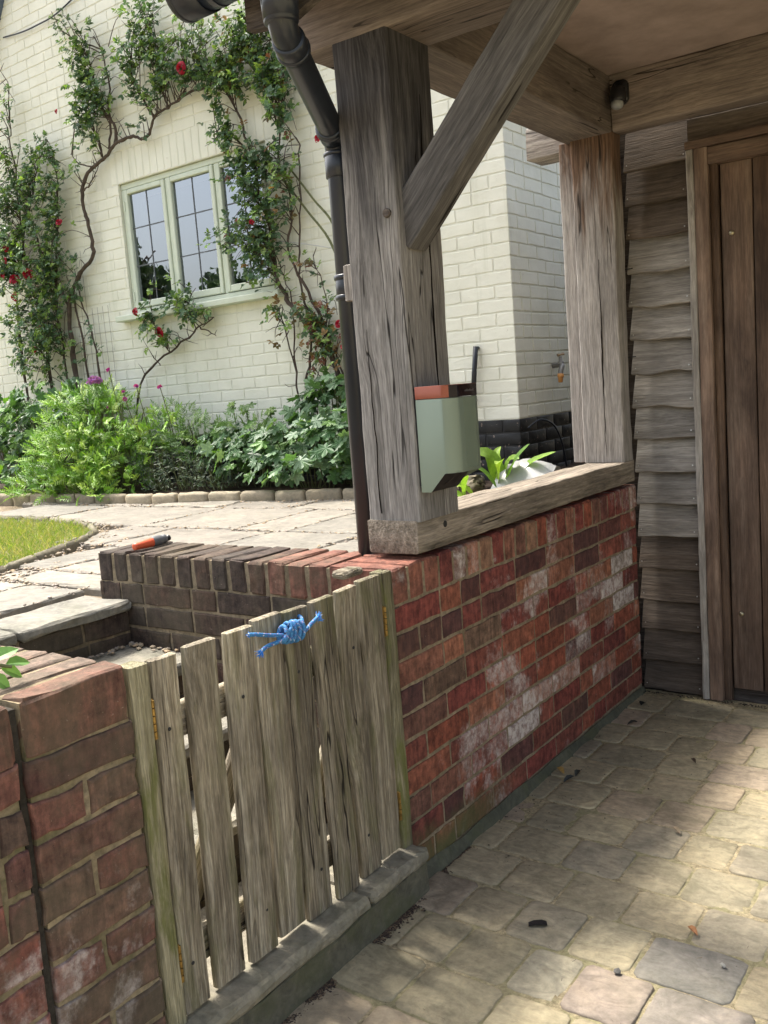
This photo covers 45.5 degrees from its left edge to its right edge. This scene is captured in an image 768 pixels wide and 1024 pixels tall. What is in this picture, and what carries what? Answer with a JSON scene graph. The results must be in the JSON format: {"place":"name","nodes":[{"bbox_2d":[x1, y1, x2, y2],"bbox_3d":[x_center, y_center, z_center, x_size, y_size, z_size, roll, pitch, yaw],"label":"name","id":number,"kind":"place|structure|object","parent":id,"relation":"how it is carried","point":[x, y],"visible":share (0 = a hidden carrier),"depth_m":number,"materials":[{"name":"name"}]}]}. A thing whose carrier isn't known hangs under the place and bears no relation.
{"place":"outdoors","nodes":[
{"label":"outdoors","id":0,"kind":"place"},
{"bbox_2d":[0,514,97,565],"bbox_3d":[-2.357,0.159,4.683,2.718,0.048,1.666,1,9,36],"label":"grass","id":1,"kind":"structure","parent":0,"point":[23,527],"depth_m":4.67,"materials":[{"name":"green plant"}]},
{"bbox_2d":[0,496,457,597],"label":"patio","id":2,"kind":"structure","parent":0,"point":[6,508],"depth_m":6.55,"materials":[{"name":"grey stone"}]},
{"bbox_2d":[0,515,98,575],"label":"lawn edging","id":3,"kind":"object","parent":2,"relation":"on","point":[73,545],"visible":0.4,"depth_m":4.24,"materials":[{"name":"concrete"}]},
{"bbox_2d":[0,488,353,505],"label":"flower bed edging","id":4,"kind":"object","parent":2,"relation":"on","point":[290,495],"visible":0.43,"depth_m":5.75,"materials":[{"name":"concrete"}]},
{"bbox_2d":[0,499,357,618],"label":"patio slabs","id":5,"kind":"structure","parent":2,"relation":"on","point":[16,598],"depth_m":4.41,"materials":[{"name":"beige stone"}]},
{"bbox_2d":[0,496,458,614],"bbox_3d":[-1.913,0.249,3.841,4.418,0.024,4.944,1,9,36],"label":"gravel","id":6,"kind":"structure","parent":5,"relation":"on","point":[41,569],"depth_m":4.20,"materials":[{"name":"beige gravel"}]},
{"bbox_2d":[458,474,485,494],"bbox_3d":[0.463,-0.137,4.851,0.148,0.125,0.147,-5,8,-6],"label":"garden stone","id":7,"kind":"object","parent":5,"relation":"on","point":[476,483],"visible":0.52,"depth_m":4.79,"materials":[{"name":"beige stone"}]},
{"bbox_2d":[457,444,553,496],"bbox_3d":[0.504,-0.207,4.621,0.639,0.250,0.339,-7,8,-15],"label":"hosta","id":8,"kind":"object","parent":5,"relation":"on","point":[496,466],"visible":0.62,"depth_m":4.67,"materials":[{"name":"green plant"}]},
{"bbox_2d":[0,0,574,482],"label":"brick cottage","id":9,"kind":"structure","parent":2,"relation":"on","point":[156,202],"depth_m":6.39,"materials":[{"name":"white brick"}]},
{"bbox_2d":[3,0,71,37],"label":"wire","id":10,"kind":"object","parent":9,"relation":"attached to","point":[65,5],"depth_m":7.04,"materials":[{"name":"black plastic"}]},
{"bbox_2d":[71,254,120,422],"bbox_3d":[-2.279,-1.356,7.236,0.392,1.400,0.005,1,9,36],"label":"wire trellis","id":11,"kind":"object","parent":9,"relation":"attached to","point":[95,338],"visible":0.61,"depth_m":7.22,"materials":[{"name":"grey metal"}]},
{"bbox_2d":[115,142,283,322],"bbox_3d":[-1.357,-1.935,6.478,1.666,1.003,0.171,1,9,36],"label":"window","id":12,"kind":"structure","parent":9,"relation":"in","point":[166,180],"depth_m":6.54,"materials":[{"name":"green paint"}]},
{"bbox_2d":[277,240,331,247],"bbox_3d":[-0.493,-1.703,5.839,0.551,0.146,0.016,1,9,36],"label":"support wire","id":13,"kind":"object","parent":9,"relation":"attached to","point":[306,244],"visible":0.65,"depth_m":5.82,"materials":[{"name":"grey metal"}]},
{"bbox_2d":[471,346,479,395],"bbox_3d":[0.525,-0.782,5.296,0.070,0.348,0.046,-2,8,20],"label":"pipe stub","id":14,"kind":"object","parent":9,"relation":"attached to","point":[474,364],"visible":0.72,"depth_m":5.27,"materials":[{"name":"black plastic"}]},
{"bbox_2d":[551,352,564,382],"bbox_3d":[1.046,-0.863,5.475,0.060,0.177,0.149,-5,8,-7],"label":"garden tap","id":15,"kind":"object","parent":9,"relation":"attached to","point":[559,364],"visible":1,"depth_m":5.43,"materials":[{"name":"silver metal"}]},
{"bbox_2d":[0,462,585,494],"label":"flower bed","id":16,"kind":"object","parent":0,"point":[252,487],"visible":0.17,"depth_m":6.15,"materials":[{"name":"soil"}]},
{"bbox_2d":[0,63,83,461],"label":"climbing rose","id":17,"kind":"object","parent":16,"relation":"on","point":[42,333],"visible":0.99,"depth_m":7.30,"materials":[{"name":"green plant"}]},
{"bbox_2d":[0,376,115,489],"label":"dark leafy bush","id":18,"kind":"object","parent":16,"relation":"on","point":[11,416],"visible":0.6,"depth_m":7.03,"materials":[{"name":"green plant"}]},
{"bbox_2d":[86,375,105,428],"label":"pink flower","id":19,"kind":"object","parent":16,"relation":"on","point":[92,379],"visible":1,"depth_m":6.45,"materials":[{"name":"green plant"}]},
{"bbox_2d":[0,374,192,505],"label":"lime green plant","id":20,"kind":"object","parent":16,"relation":"on","point":[92,468],"visible":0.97,"depth_m":6.39,"materials":[{"name":"green plant"}]},
{"bbox_2d":[106,368,134,483],"bbox_3d":[-1.866,-0.602,6.494,0.034,0.842,0.181,-2,8,19],"label":"pink flower","id":21,"kind":"object","parent":16,"relation":"on","point":[107,369],"visible":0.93,"depth_m":6.42,"materials":[{"name":"green plant"}]},
{"bbox_2d":[29,0,219,470],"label":"climbing rose","id":22,"kind":"object","parent":16,"relation":"on","point":[157,81],"visible":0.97,"depth_m":6.49,"materials":[{"name":"green plant"}]},
{"bbox_2d":[123,396,142,455],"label":"pink flower","id":23,"kind":"object","parent":16,"relation":"on","point":[125,398],"visible":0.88,"depth_m":6.34,"materials":[{"name":"green plant"}]},
{"bbox_2d":[134,384,159,482],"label":"pink flower","id":24,"kind":"object","parent":16,"relation":"on","point":[136,385],"visible":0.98,"depth_m":6.30,"materials":[{"name":"green plant"}]},
{"bbox_2d":[157,384,182,483],"bbox_3d":[-1.447,-0.518,6.207,0.038,0.688,0.179,-2,8,16],"label":"pink flower","id":25,"kind":"object","parent":16,"relation":"on","point":[159,386],"visible":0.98,"depth_m":6.16,"materials":[{"name":"green plant"}]},
{"bbox_2d":[132,275,216,479],"bbox_3d":[-1.577,-0.954,6.638,1.113,1.470,0.246,1,9,36],"label":"climbing rose","id":26,"kind":"object","parent":16,"relation":"on","point":[181,311],"visible":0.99,"depth_m":6.55,"materials":[{"name":"green plant"}]},
{"bbox_2d":[125,446,244,491],"bbox_3d":[-1.354,-0.295,6.155,1.057,0.353,0.448,1,9,36],"label":"grey herb","id":27,"kind":"object","parent":16,"relation":"on","point":[199,480],"visible":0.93,"depth_m":6.16,"materials":[{"name":"green plant"}]},
{"bbox_2d":[141,396,284,486],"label":"rough weeds","id":28,"kind":"object","parent":16,"relation":"on","point":[215,426],"visible":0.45,"depth_m":6.22,"materials":[{"name":"green plant"}]},
{"bbox_2d":[225,401,282,474],"bbox_3d":[-0.881,-0.483,6.152,0.468,0.545,0.116,1,9,36],"label":"leafy shoot","id":29,"kind":"object","parent":16,"relation":"on","point":[268,411],"visible":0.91,"depth_m":6.12,"materials":[{"name":"green plant"}]},
{"bbox_2d":[192,0,343,409],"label":"climbing rose","id":30,"kind":"object","parent":16,"relation":"on","point":[273,88],"visible":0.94,"depth_m":5.86,"materials":[{"name":"green plant"}]},
{"bbox_2d":[192,369,352,487],"bbox_3d":[-0.637,-0.506,5.766,1.640,0.740,0.764,1,9,36],"label":"currant bush","id":31,"kind":"object","parent":16,"relation":"on","point":[264,449],"visible":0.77,"depth_m":5.60,"materials":[{"name":"green plant"}]},
{"bbox_2d":[259,249,343,458],"bbox_3d":[-0.481,-0.929,5.827,0.737,1.451,0.271,1,9,36],"label":"climbing rose","id":32,"kind":"object","parent":16,"relation":"on","point":[312,319],"visible":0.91,"depth_m":5.80,"materials":[{"name":"green plant"}]},
{"bbox_2d":[285,167,333,251],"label":"bare rose canes","id":33,"kind":"object","parent":16,"relation":"on","point":[312,217],"visible":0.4,"depth_m":5.73,"materials":[{"name":"brown plant"}]},
{"bbox_2d":[491,458,560,488],"bbox_3d":[0.745,-0.193,4.707,0.328,0.161,0.296,1,9,36],"label":"plastic bag","id":34,"kind":"object","parent":16,"relation":"on","point":[519,472],"visible":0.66,"depth_m":4.65,"materials":[{"name":"white plastic"}]},
{"bbox_2d":[527,419,567,466],"bbox_3d":[0.969,-0.399,5.354,0.374,0.308,0.040,-12,10,-44],"label":"black cable","id":35,"kind":"object","parent":16,"relation":"on","point":[553,424],"visible":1,"depth_m":5.39,"materials":[{"name":"plastic"}]},
{"bbox_2d":[287,689,767,1023],"bbox_3d":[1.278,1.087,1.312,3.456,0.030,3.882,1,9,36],"label":"stone paving","id":36,"kind":"structure","parent":0,"point":[593,992],"depth_m":2.33,"materials":[{"name":"stone"}]},
{"bbox_2d":[0,706,50,1023],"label":"brick wall","id":37,"kind":"structure","parent":36,"relation":"on","point":[23,999],"depth_m":1.51,"materials":[{"name":"red brick"}]},
{"bbox_2d":[0,645,165,1023],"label":"brick wall","id":38,"kind":"structure","parent":36,"relation":"on","point":[77,746],"depth_m":1.64,"materials":[{"name":"red brick"}]},
{"bbox_2d":[0,646,29,688],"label":"leaf sprig","id":39,"kind":"object","parent":38,"relation":"on","point":[9,668],"visible":1,"depth_m":1.62,"materials":[{"name":"green plant"}]},
{"bbox_2d":[3,706,56,1023],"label":"joint filler","id":40,"kind":"object","parent":38,"relation":"attached to","point":[23,806],"visible":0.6,"depth_m":1.55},
{"bbox_2d":[121,661,186,1023],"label":"gate post","id":41,"kind":"object","parent":38,"relation":"attached to","point":[138,693],"visible":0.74,"depth_m":1.74,"materials":[{"name":"brown wood"}]},
{"bbox_2d":[144,611,305,1014],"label":"garden gate","id":42,"kind":"structure","parent":41,"relation":"attached to","point":[251,776],"depth_m":1.91,"materials":[{"name":"brown wood"}]},
{"bbox_2d":[247,613,323,657],"bbox_3d":[-0.238,0.264,2.025,0.098,0.063,0.233,1,9,36],"label":"knotted rope","id":43,"kind":"object","parent":42,"relation":"attached to","point":[291,631],"visible":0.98,"depth_m":2.00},
{"bbox_2d":[0,596,429,1023],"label":"garden steps","id":44,"kind":"structure","parent":36,"relation":"on","point":[292,971],"depth_m":2.26,"materials":[{"name":"stone"}]},
{"bbox_2d":[87,641,178,658],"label":"pebbles","id":45,"kind":"object","parent":44,"relation":"on","point":[140,645],"visible":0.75,"depth_m":2.94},
{"bbox_2d":[98,485,645,878],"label":"brick wall","id":46,"kind":"structure","parent":36,"relation":"on","point":[519,656],"depth_m":2.86,"materials":[{"name":"brick"}]},
{"bbox_2d":[132,534,170,549],"bbox_3d":[-0.778,0.101,3.070,0.037,0.036,0.160,1,9,36],"label":"hose nozzle","id":47,"kind":"object","parent":46,"relation":"on","point":[156,540],"visible":1,"depth_m":3.06,"materials":[{"name":"orange plastic"}]},
{"bbox_2d":[332,566,362,579],"bbox_3d":[-0.093,0.154,2.324,0.052,0.023,0.079,1,9,36],"label":"packing block","id":48,"kind":"object","parent":46,"relation":"on","point":[347,572],"depth_m":2.30,"materials":[{"name":"beige stone"}]},
{"bbox_2d":[369,570,412,848],"bbox_3d":[0.022,0.536,2.409,0.047,0.780,0.045,1,10,36],"label":"gate post","id":49,"kind":"object","parent":46,"relation":"attached to","point":[399,748],"visible":0.56,"depth_m":2.39,"materials":[{"name":"brown wood"}]},
{"bbox_2d":[280,574,402,920],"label":"garden gate","id":50,"kind":"structure","parent":49,"relation":"attached to","point":[346,770],"depth_m":2.21,"materials":[{"name":"brown wood"}]},
{"bbox_2d":[244,0,767,704],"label":"timber porch","id":51,"kind":"object","parent":36,"relation":"on","point":[664,192],"visible":0.97,"depth_m":3.38,"materials":[{"name":"brown wood"}]},
{"bbox_2d":[166,0,375,556],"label":"rain gutter","id":52,"kind":"object","parent":51,"relation":"attached to","point":[291,45],"visible":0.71,"depth_m":2.49,"materials":[{"name":"black plastic"}]},
{"bbox_2d":[414,383,481,492],"bbox_3d":[0.172,-0.199,2.447,0.120,0.279,0.135,1,9,36],"label":"mailbox","id":53,"kind":"object","parent":51,"relation":"attached to","point":[447,431],"depth_m":2.40,"materials":[{"name":"green paint"}]},
{"bbox_2d":[609,79,628,109],"bbox_3d":[0.877,-1.564,3.430,0.062,0.113,0.077,1,9,36],"label":"motion sensor","id":54,"kind":"object","parent":51,"relation":"attached to","point":[619,95],"visible":1,"depth_m":3.41,"materials":[{"name":"black plastic"}]},
{"bbox_2d":[720,155,767,691],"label":"door","id":55,"kind":"structure","parent":51,"relation":"in","point":[744,183],"depth_m":3.47,"materials":[{"name":"brown wood"}]},
{"bbox_2d":[281,691,766,1023],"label":"leaf litter","id":56,"kind":"object","parent":36,"relation":"on","point":[385,934],"visible":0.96,"depth_m":2.30,"materials":[{"name":"brown plant"}]},
{"bbox_2d":[336,698,765,1021],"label":"bark crumbs","id":57,"kind":"object","parent":36,"relation":"on","point":[584,884],"visible":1,"depth_m":2.21,"materials":[{"name":"brown wood"}]},
{"bbox_2d":[563,774,573,782],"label":"fallen leaf","id":58,"kind":"object","parent":36,"relation":"on","point":[567,777],"visible":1,"depth_m":3.05,"materials":[{"name":"plant"}]},
{"bbox_2d":[613,968,620,973],"bbox_3d":[0.522,1.029,2.054,0.017,0.008,0.019,-4,8,1],"label":"pebble","id":59,"kind":"object","parent":36,"relation":"on","point":[617,971],"visible":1,"depth_m":2.05,"materials":[{"name":"grey stone"}]},
{"bbox_2d":[687,925,697,935],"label":"fallen leaf","id":60,"kind":"object","parent":36,"relation":"on","point":[692,928],"visible":1,"depth_m":2.18,"materials":[{"name":"orange plant"}]},
{"bbox_2d":[528,919,546,925],"bbox_3d":[0.379,1.013,2.257,0.045,0.006,0.020,-4,8,3],"label":"plastic clip","id":61,"kind":"object","parent":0,"point":[537,922],"visible":1,"depth_m":2.25,"materials":[{"name":"black plastic"}]}
]}

